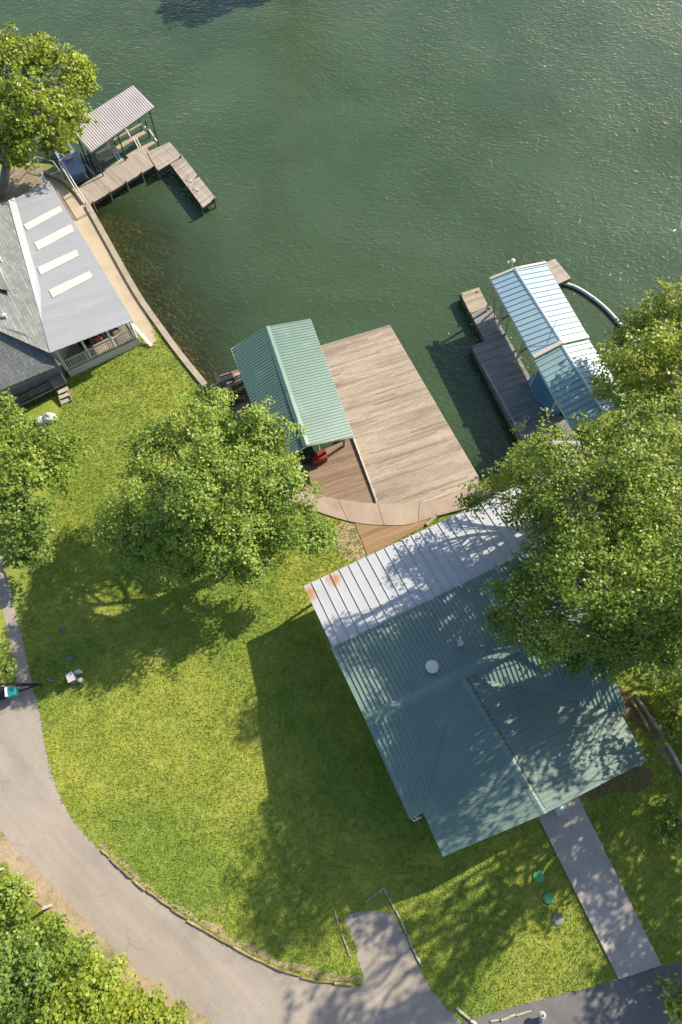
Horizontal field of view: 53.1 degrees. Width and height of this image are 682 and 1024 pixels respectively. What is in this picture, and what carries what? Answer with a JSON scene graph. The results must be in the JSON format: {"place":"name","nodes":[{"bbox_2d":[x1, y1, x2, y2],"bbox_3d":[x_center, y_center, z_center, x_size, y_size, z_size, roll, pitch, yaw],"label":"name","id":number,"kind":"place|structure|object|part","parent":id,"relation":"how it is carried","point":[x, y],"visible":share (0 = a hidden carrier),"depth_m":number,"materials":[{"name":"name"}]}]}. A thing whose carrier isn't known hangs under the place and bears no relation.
{"place":"outdoors","nodes":[
{"label":"outdoors","id":0,"kind":"place"},
{"bbox_2d":[0,172,152,400],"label":"grey roof house","id":1,"kind":"structure","parent":0,"point":[60,299],"depth_m":46.17,"materials":[{"name":"metal"}]},
{"bbox_2d":[78,338,92,350],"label":"armchair","id":2,"kind":"object","parent":1,"relation":"on","point":[87,342],"visible":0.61,"depth_m":47.07,"materials":[{"name":"black plastic"}]},
{"bbox_2d":[91,333,103,342],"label":"armchair","id":3,"kind":"object","parent":1,"relation":"on","point":[96,337],"visible":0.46,"depth_m":47.31,"materials":[{"name":"red fabric"}]},
{"bbox_2d":[108,327,119,335],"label":"armchair","id":4,"kind":"object","parent":1,"relation":"on","point":[112,330],"visible":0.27,"depth_m":47.57,"materials":[{"name":"metal"}]},
{"bbox_2d":[40,172,155,345],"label":"lakeside path","id":5,"kind":"structure","parent":0,"point":[84,223],"depth_m":51.61,"materials":[{"name":"beige concrete"}]},
{"bbox_2d":[0,157,294,468],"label":"lake bed","id":6,"kind":"object","parent":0,"point":[179,315],"visible":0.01,"depth_m":52.67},
{"bbox_2d":[86,203,207,386],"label":"seawall","id":7,"kind":"object","parent":6,"relation":"on","point":[159,325],"visible":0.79,"depth_m":49.76,"materials":[{"name":"concrete"}]},
{"bbox_2d":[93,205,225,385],"bbox_3d":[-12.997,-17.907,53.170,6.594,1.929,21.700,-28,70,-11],"label":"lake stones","id":8,"kind":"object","parent":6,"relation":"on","point":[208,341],"visible":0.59,"depth_m":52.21,"materials":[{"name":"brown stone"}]},
{"bbox_2d":[0,556,462,1023],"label":"driveway","id":9,"kind":"structure","parent":0,"point":[213,980],"depth_m":34.37,"materials":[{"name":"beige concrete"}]},
{"bbox_2d":[0,683,41,700],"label":"boat trailer","id":10,"kind":"object","parent":9,"relation":"on","point":[2,692],"visible":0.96,"depth_m":38.72,"materials":[{"name":"metal"}]},
{"bbox_2d":[4,687,18,697],"bbox_3d":[-18.502,10.127,38.314,0.665,0.470,0.582,0,67,0],"label":"teal boat","id":11,"kind":"object","parent":10,"relation":"on","point":[10,692],"visible":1,"depth_m":38.19,"materials":[{"name":"plastic"}]},
{"bbox_2d":[0,0,681,481],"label":"lake water","id":12,"kind":"structure","parent":0,"point":[408,170],"depth_m":57.13,"materials":[{"name":"green liquid"}]},
{"bbox_2d":[53,142,87,183],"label":"jon boat","id":13,"kind":"object","parent":12,"relation":"on","point":[73,163],"visible":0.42,"depth_m":55.38,"materials":[{"name":"blue metal"}]},
{"bbox_2d":[71,86,159,175],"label":"boat shelter","id":14,"kind":"object","parent":12,"relation":"in","point":[121,112],"visible":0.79,"depth_m":53.89,"materials":[{"name":"metal"}]},
{"bbox_2d":[80,121,156,178],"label":"boat lift","id":15,"kind":"object","parent":12,"relation":"in","point":[114,150],"visible":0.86,"depth_m":56.23,"materials":[{"name":"white paint"}]},
{"bbox_2d":[76,142,216,216],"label":"boat dock","id":16,"kind":"object","parent":12,"relation":"in","point":[94,191],"visible":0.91,"depth_m":55.10,"materials":[{"name":"weathered wood planks"},{"name":"dark steel"}]},
{"bbox_2d":[59,162,90,212],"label":"handrail","id":17,"kind":"object","parent":16,"relation":"on","point":[78,190],"visible":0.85,"depth_m":53.33,"materials":[{"name":"white paint"}]},
{"bbox_2d":[214,370,241,390],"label":"landing stage","id":18,"kind":"object","parent":12,"relation":"in","point":[225,384],"visible":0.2,"depth_m":47.66,"materials":[{"name":"brown wood"}]},
{"bbox_2d":[212,369,234,387],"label":"lounge chair","id":19,"kind":"object","parent":18,"relation":"on","point":[221,380],"visible":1,"depth_m":46.97,"materials":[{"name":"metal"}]},
{"bbox_2d":[231,319,353,463],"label":"green boathouse","id":20,"kind":"object","parent":12,"relation":"in","point":[285,366],"visible":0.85,"depth_m":43.70,"materials":[{"name":"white metal"}]},
{"bbox_2d":[217,372,374,502],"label":"boathouse deck","id":21,"kind":"structure","parent":12,"relation":"in","point":[340,474],"depth_m":44.58,"materials":[{"name":"brown wood"}]},
{"bbox_2d":[300,446,314,463],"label":"dark cabinet","id":22,"kind":"object","parent":21,"relation":"on","point":[308,453],"visible":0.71,"depth_m":44.13,"materials":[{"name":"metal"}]},
{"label":"door","id":23,"kind":"part","parent":22,"relation":"part of","materials":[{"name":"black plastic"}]},
{"bbox_2d":[311,449,327,465],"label":"storage chest","id":24,"kind":"object","parent":21,"relation":"on","point":[320,456],"visible":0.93,"depth_m":44.39,"materials":[{"name":"red paint"}]},
{"bbox_2d":[321,325,478,503],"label":"lake deck","id":25,"kind":"structure","parent":12,"relation":"in","point":[408,446],"depth_m":45.91,"materials":[{"name":"brown wood"}]},
{"bbox_2d":[459,287,573,457],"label":"dock","id":26,"kind":"object","parent":12,"relation":"in","point":[494,354],"visible":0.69,"depth_m":47.79,"materials":[{"name":"grey wood"}]},
{"bbox_2d":[485,256,624,431],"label":"blue boathouse","id":27,"kind":"object","parent":12,"relation":"in","point":[536,306],"visible":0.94,"depth_m":45.23,"materials":[{"name":"metal"}]},
{"bbox_2d":[546,259,570,284],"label":"swim platform","id":28,"kind":"structure","parent":12,"relation":"in","point":[561,276],"depth_m":51.31,"materials":[{"name":"brown wood"}]},
{"bbox_2d":[563,282,631,338],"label":"floating pipe","id":29,"kind":"object","parent":12,"relation":"on","point":[600,303],"visible":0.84,"depth_m":50.95,"materials":[{"name":"white paint"}]},
{"bbox_2d":[0,162,681,1023],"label":"lawn ground","id":30,"kind":"structure","parent":0,"point":[18,580],"depth_m":37.38,"materials":[{"name":"green plant"}]},
{"bbox_2d":[0,639,18,675],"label":"shrub","id":31,"kind":"object","parent":30,"relation":"on","point":[6,667],"visible":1,"depth_m":38.31,"materials":[{"name":"green plant"}]},
{"bbox_2d":[0,871,39,945],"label":"roadside shrub","id":32,"kind":"object","parent":30,"relation":"on","point":[10,896],"visible":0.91,"depth_m":33.25,"materials":[{"name":"green plant"}]},
{"bbox_2d":[0,486,60,569],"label":"young tree","id":33,"kind":"object","parent":30,"relation":"on","point":[23,545],"visible":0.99,"depth_m":39.01,"materials":[{"name":"green plant"}]},
{"bbox_2d":[0,928,62,1023],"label":"roadside shrub","id":34,"kind":"object","parent":30,"relation":"on","point":[22,981],"visible":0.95,"depth_m":30.78,"materials":[{"name":"green plant"}]},
{"bbox_2d":[0,168,65,202],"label":"rocky bank","id":35,"kind":"structure","parent":30,"relation":"on","point":[22,181],"depth_m":54.73,"materials":[{"name":"beige stone"}]},
{"bbox_2d":[28,156,62,177],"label":"bank railing","id":36,"kind":"object","parent":35,"relation":"on","point":[36,157],"visible":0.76,"depth_m":54.31,"materials":[{"name":"white metal"}]},
{"bbox_2d":[0,367,66,410],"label":"side deck","id":37,"kind":"structure","parent":30,"relation":"on","point":[27,393],"depth_m":46.27,"materials":[{"name":"wood"}]},
{"bbox_2d":[36,412,56,424],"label":"garden rock","id":38,"kind":"object","parent":30,"relation":"on","point":[42,419],"visible":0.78,"depth_m":45.70,"materials":[{"name":"grey stone"}]},
{"bbox_2d":[0,388,94,500],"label":"young tree","id":39,"kind":"object","parent":30,"relation":"on","point":[13,468],"visible":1,"depth_m":40.13,"materials":[{"name":"green plant"}]},
{"bbox_2d":[0,21,101,198],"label":"lakeside tree","id":40,"kind":"object","parent":30,"relation":"on","point":[15,139],"visible":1,"depth_m":48.23,"materials":[{"name":"green plant"}]},
{"bbox_2d":[59,626,65,632],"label":"septic lid","id":41,"kind":"object","parent":30,"relation":"on","point":[62,629],"visible":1,"depth_m":40.45,"materials":[{"name":"plastic"}]},
{"bbox_2d":[40,170,85,204],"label":"seawall","id":42,"kind":"object","parent":30,"relation":"on","point":[65,181],"visible":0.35,"depth_m":54.53,"materials":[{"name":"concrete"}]},
{"bbox_2d":[56,386,71,405],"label":"deck stairs","id":43,"kind":"structure","parent":30,"relation":"on","point":[64,395],"depth_m":46.52,"materials":[{"name":"brown wood"}]},
{"bbox_2d":[26,913,105,987],"bbox_3d":[-13.174,21.162,33.057,4.057,3.003,2.711,25,69,10],"label":"roadside shrub","id":44,"kind":"object","parent":30,"relation":"on","point":[49,938],"visible":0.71,"depth_m":32.46,"materials":[{"name":"green plant"}]},
{"bbox_2d":[66,655,72,661],"bbox_3d":[-15.828,8.543,39.793,0.400,0.065,0.400,0,67,0],"label":"septic lid","id":45,"kind":"object","parent":30,"relation":"on","point":[69,658],"visible":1,"depth_m":39.77,"materials":[{"name":"plastic"}]},
{"bbox_2d":[65,671,77,683],"bbox_3d":[-15.336,9.487,38.982,0.400,0.820,0.520,-27,70,-11],"label":"utility pedestal","id":46,"kind":"object","parent":30,"relation":"on","point":[71,677],"visible":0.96,"depth_m":38.66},
{"bbox_2d":[74,670,81,674],"bbox_3d":[-15.189,9.252,39.482,0.530,0.158,0.309,0,67,0],"label":"paving stone","id":47,"kind":"object","parent":30,"relation":"on","point":[77,672],"visible":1,"depth_m":39.44,"materials":[{"name":"grey stone"}]},
{"bbox_2d":[78,677,84,682],"bbox_3d":[-14.902,9.635,39.148,0.334,0.421,0.330,0,67,0],"label":"yard stump","id":48,"kind":"object","parent":30,"relation":"on","point":[81,680],"visible":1,"depth_m":38.98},
{"bbox_2d":[23,952,152,1023],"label":"roadside shrub","id":49,"kind":"object","parent":30,"relation":"on","point":[98,1000],"visible":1,"depth_m":30.51,"materials":[{"name":"green plant"}]},
{"bbox_2d":[100,849,109,857],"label":"edging timber","id":50,"kind":"object","parent":30,"relation":"on","point":[104,852],"visible":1,"depth_m":35.77,"materials":[{"name":"beige wood"}]},
{"bbox_2d":[0,828,211,1023],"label":"dirt verge","id":51,"kind":"structure","parent":30,"relation":"on","point":[47,893],"depth_m":34.79,"materials":[{"name":"brown soil"}]},
{"bbox_2d":[0,867,52,909],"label":"driftwood log","id":52,"kind":"object","parent":51,"relation":"on","point":[36,902],"visible":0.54,"depth_m":34.27,"materials":[{"name":"brown wood"}]},
{"bbox_2d":[109,858,120,869],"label":"edging timber","id":53,"kind":"object","parent":30,"relation":"on","point":[115,864],"visible":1,"depth_m":35.56,"materials":[{"name":"beige wood"}]},
{"bbox_2d":[121,869,132,878],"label":"edging timber","id":54,"kind":"object","parent":30,"relation":"on","point":[126,874],"visible":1,"depth_m":35.38,"materials":[{"name":"beige wood"}]},
{"bbox_2d":[132,879,144,890],"bbox_3d":[-10.434,19.257,35.230,0.818,0.162,0.132,33,71,13],"label":"edging timber","id":55,"kind":"object","parent":30,"relation":"on","point":[138,884],"visible":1,"depth_m":35.18,"materials":[{"name":"brown wood"}]},
{"bbox_2d":[146,889,157,898],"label":"edging timber","id":56,"kind":"object","parent":30,"relation":"on","point":[152,894],"visible":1,"depth_m":35.03,"materials":[{"name":"brown wood"}]},
{"bbox_2d":[120,972,191,1023],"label":"roadside shrub","id":57,"kind":"object","parent":30,"relation":"on","point":[175,1016],"visible":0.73,"depth_m":31.52,"materials":[{"name":"green plant"}]},
{"bbox_2d":[158,898,171,908],"bbox_3d":[-8.999,20.021,34.907,0.822,0.129,0.121,26,69,10],"label":"edging timber","id":58,"kind":"object","parent":30,"relation":"on","point":[165,903],"visible":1,"depth_m":34.87,"materials":[{"name":"brown wood"}]},
{"bbox_2d":[171,908,187,919],"bbox_3d":[-8.229,20.452,34.723,0.976,0.137,0.124,25,69,10],"label":"edging timber","id":59,"kind":"object","parent":30,"relation":"on","point":[179,914],"visible":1,"depth_m":34.68,"materials":[{"name":"brown wood"}]},
{"bbox_2d":[187,920,201,929],"bbox_3d":[-7.406,20.889,34.532,0.862,0.128,0.128,23,69,10],"label":"edging timber","id":60,"kind":"object","parent":30,"relation":"on","point":[194,924],"visible":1,"depth_m":34.49,"materials":[{"name":"brown wood"}]},
{"bbox_2d":[202,928,215,937],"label":"edging timber","id":61,"kind":"object","parent":30,"relation":"on","point":[209,933],"visible":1,"depth_m":34.36,"materials":[{"name":"brown wood"}]},
{"bbox_2d":[88,384,340,593],"bbox_3d":[-7.010,-1.503,38.550,14.070,10.604,12.534,0,67,0],"label":"oak tree","id":62,"kind":"object","parent":30,"relation":"on","point":[211,535],"visible":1,"depth_m":36.42,"materials":[{"name":"green plant"}]},
{"bbox_2d":[215,936,232,947],"bbox_3d":[-5.845,21.564,34.248,0.973,0.131,0.128,22,69,9],"label":"edging timber","id":63,"kind":"object","parent":30,"relation":"on","point":[224,941],"visible":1,"depth_m":34.21,"materials":[{"name":"brown wood"}]},
{"bbox_2d":[99,842,361,980],"bbox_3d":[-6.099,20.744,34.644,15.029,0.001,1.391,22,69,9],"label":"bare edge","id":64,"kind":"object","parent":30,"relation":"on","point":[216,929],"visible":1,"depth_m":34.21,"materials":[{"name":"brown soil"}]},
{"bbox_2d":[233,946,248,956],"bbox_3d":[-4.989,21.935,34.092,0.892,0.131,0.130,24,69,10],"label":"edging timber","id":65,"kind":"object","parent":30,"relation":"on","point":[241,951],"visible":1,"depth_m":34.05,"materials":[{"name":"brown wood"}]},
{"bbox_2d":[249,954,265,964],"bbox_3d":[-4.162,22.265,33.953,0.945,0.124,0.114,20,68,8],"label":"edging timber","id":66,"kind":"object","parent":30,"relation":"on","point":[257,959],"visible":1,"depth_m":33.92,"materials":[{"name":"brown wood"}]},
{"bbox_2d":[267,963,282,971],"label":"edging timber","id":67,"kind":"object","parent":30,"relation":"on","point":[274,967],"visible":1,"depth_m":33.77,"materials":[{"name":"brown wood"}]},
{"bbox_2d":[283,970,299,976],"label":"edging timber","id":68,"kind":"object","parent":30,"relation":"on","point":[291,973],"visible":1,"depth_m":33.69,"materials":[{"name":"brown wood"}]},
{"bbox_2d":[301,976,315,981],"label":"edging timber","id":69,"kind":"object","parent":30,"relation":"on","point":[308,979],"visible":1,"depth_m":33.59,"materials":[{"name":"brown wood"}]},
{"bbox_2d":[315,980,332,983],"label":"edging timber","id":70,"kind":"object","parent":30,"relation":"on","point":[327,982],"visible":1,"depth_m":33.56,"materials":[{"name":"brown wood"}]},
{"bbox_2d":[334,982,351,986],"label":"edging timber","id":71,"kind":"object","parent":30,"relation":"on","point":[343,984],"visible":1,"depth_m":33.50,"materials":[{"name":"brown wood"}]},
{"bbox_2d":[341,934,350,956],"bbox_3d":[0.244,21.704,34.209,0.079,0.089,1.068,-22,69,-9],"label":"driftwood log","id":72,"kind":"object","parent":30,"relation":"on","point":[346,945],"visible":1,"depth_m":34.17,"materials":[{"name":"grey wood"}]},
{"bbox_2d":[334,521,366,559],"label":"bare soil","id":73,"kind":"structure","parent":30,"relation":"on","point":[357,555],"depth_m":42.64,"materials":[{"name":"beige soil"}]},
{"bbox_2d":[365,892,377,903],"bbox_3d":[1.546,19.778,35.020,0.814,0.100,0.101,-33,71,-13],"label":"driftwood log","id":74,"kind":"object","parent":30,"relation":"on","point":[372,896],"visible":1,"depth_m":34.99,"materials":[{"name":"grey wood"}]},
{"bbox_2d":[288,485,489,525],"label":"curved walk","id":75,"kind":"structure","parent":30,"relation":"on","point":[396,514],"depth_m":43.43,"materials":[{"name":"concrete"}]},
{"bbox_2d":[400,920,406,933],"bbox_3d":[3.166,20.975,34.510,0.112,0.115,0.649,-22,69,-9],"label":"driftwood log","id":76,"kind":"object","parent":30,"relation":"on","point":[403,926],"visible":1,"depth_m":34.48,"materials":[{"name":"grey wood"}]},
{"bbox_2d":[355,506,466,555],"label":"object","id":77,"kind":"structure","parent":30,"relation":"on","point":[374,538],"depth_m":42.88,"materials":[{"name":"orange wood"}]},
{"bbox_2d":[455,1007,469,1020],"bbox_3d":[5.904,24.320,33.081,0.795,0.146,0.142,36,72,14],"label":"driftwood log","id":78,"kind":"object","parent":30,"relation":"on","point":[462,1013],"visible":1,"depth_m":33.04,"materials":[{"name":"beige wood"}]},
{"bbox_2d":[304,488,646,856],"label":"green roof house","id":79,"kind":"structure","parent":30,"relation":"on","point":[478,734],"depth_m":34.86,"materials":[{"name":"metal"}]},
{"bbox_2d":[533,870,543,882],"bbox_3d":[10.243,18.871,35.382,0.600,0.115,0.600,0,67,0],"label":"septic lid","id":80,"kind":"object","parent":30,"relation":"on","point":[538,876],"visible":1,"depth_m":35.34,"materials":[{"name":"green plastic"}]},
{"bbox_2d":[543,892,553,903],"bbox_3d":[10.643,19.792,34.991,0.560,0.115,0.560,0,67,0],"label":"septic lid","id":81,"kind":"object","parent":30,"relation":"on","point":[548,899],"visible":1,"depth_m":34.95,"materials":[{"name":"green plastic"}]},
{"bbox_2d":[552,913,563,925],"bbox_3d":[11.005,20.672,34.633,0.580,0.085,0.580,0,67,0],"label":"septic lid","id":82,"kind":"object","parent":30,"relation":"on","point":[557,919],"visible":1,"depth_m":34.61,"materials":[{"name":"metal"}]},
{"bbox_2d":[454,388,681,570],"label":"oak tree","id":83,"kind":"object","parent":30,"relation":"on","point":[578,499],"visible":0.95,"depth_m":31.44,"materials":[{"name":"green plant"}]},
{"bbox_2d":[479,486,681,703],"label":"oak tree","id":84,"kind":"object","parent":30,"relation":"on","point":[620,629],"visible":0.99,"depth_m":29.33,"materials":[{"name":"green plant"}]},
{"bbox_2d":[538,797,660,978],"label":"house walkway","id":85,"kind":"structure","parent":30,"relation":"on","point":[587,866],"depth_m":35.09,"materials":[{"name":"concrete"}]},
{"bbox_2d":[554,804,567,815],"bbox_3d":[11.718,15.855,36.398,0.520,0.400,0.430,-21,69,-9],"label":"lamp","id":86,"kind":"object","parent":85,"relation":"on","point":[560,810],"visible":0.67,"depth_m":36.26,"materials":[{"name":"white glass"}]},
{"bbox_2d":[582,763,652,800],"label":"bare soil","id":87,"kind":"structure","parent":30,"relation":"on","point":[621,786],"depth_m":37.16,"materials":[{"name":"brown soil"}]},
{"bbox_2d":[588,276,681,429],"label":"lakeside tree","id":88,"kind":"object","parent":30,"relation":"on","point":[665,355],"visible":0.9,"depth_m":40.01,"materials":[{"name":"green plant"}]},
{"bbox_2d":[619,688,656,732],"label":"bare soil","id":89,"kind":"structure","parent":30,"relation":"on","point":[626,701],"depth_m":38.63,"materials":[{"name":"brown soil"}]},
{"bbox_2d":[630,699,655,741],"bbox_3d":[17.015,11.732,38.366,0.199,0.160,2.516,-22,69,-9],"label":"border timber","id":90,"kind":"object","parent":30,"relation":"on","point":[643,720],"visible":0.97,"depth_m":38.31,"materials":[{"name":"wood"}]},
{"bbox_2d":[633,699,681,784],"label":"gravel strip","id":91,"kind":"object","parent":30,"relation":"on","point":[664,754],"visible":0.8,"depth_m":37.90,"materials":[{"name":"grey gravel"}]},
{"bbox_2d":[636,697,681,774],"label":"border timber","id":92,"kind":"object","parent":91,"relation":"on","point":[658,729],"visible":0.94,"depth_m":38.09,"materials":[{"name":"wood"}]},
{"bbox_2d":[645,681,681,746],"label":"undergrowth bush","id":93,"kind":"object","parent":30,"relation":"on","point":[675,717],"visible":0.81,"depth_m":37.68,"materials":[{"name":"green plant"}]},
{"bbox_2d":[649,795,681,860],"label":"undergrowth bush","id":94,"kind":"object","parent":30,"relation":"on","point":[667,838],"visible":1,"depth_m":35.63,"materials":[{"name":"green plant"}]},
{"bbox_2d":[654,965,681,1023],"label":"shrub","id":95,"kind":"object","parent":30,"relation":"on","point":[674,1002],"visible":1,"depth_m":32.09,"materials":[{"name":"green plant"}]},
{"bbox_2d":[654,962,676,1008],"bbox_3d":[15.781,22.918,32.932,0.912,1.300,2.031,32,71,13],"label":"bare sapling","id":96,"kind":"object","parent":95,"relation":"attached to","point":[668,986],"visible":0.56,"depth_m":33.01,"materials":[{"name":"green plant"}]},
{"bbox_2d":[461,961,681,1023],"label":"asphalt road","id":97,"kind":"structure","parent":0,"point":[632,999],"depth_m":33.23,"materials":[{"name":"grey asphalt"}]},
{"bbox_2d":[501,1013,516,1021],"bbox_3d":[8.114,24.456,33.033,0.792,0.118,0.132,-17,68,-7],"label":"driftwood log","id":98,"kind":"object","parent":97,"relation":"on","point":[508,1017],"visible":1,"depth_m":33.00,"materials":[{"name":"beige wood"}]},
{"bbox_2d":[516,1010,531,1015],"bbox_3d":[8.879,24.293,33.099,0.759,0.113,0.100,-12,68,-5],"label":"driftwood log","id":99,"kind":"object","parent":97,"relation":"on","point":[523,1013],"visible":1,"depth_m":33.08,"materials":[{"name":"beige wood"}]},
{"bbox_2d":[539,1011,545,1022],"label":"bollard","id":100,"kind":"object","parent":97,"relation":"on","point":[542,1015],"visible":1,"depth_m":32.59,"materials":[{"name":"metal"}]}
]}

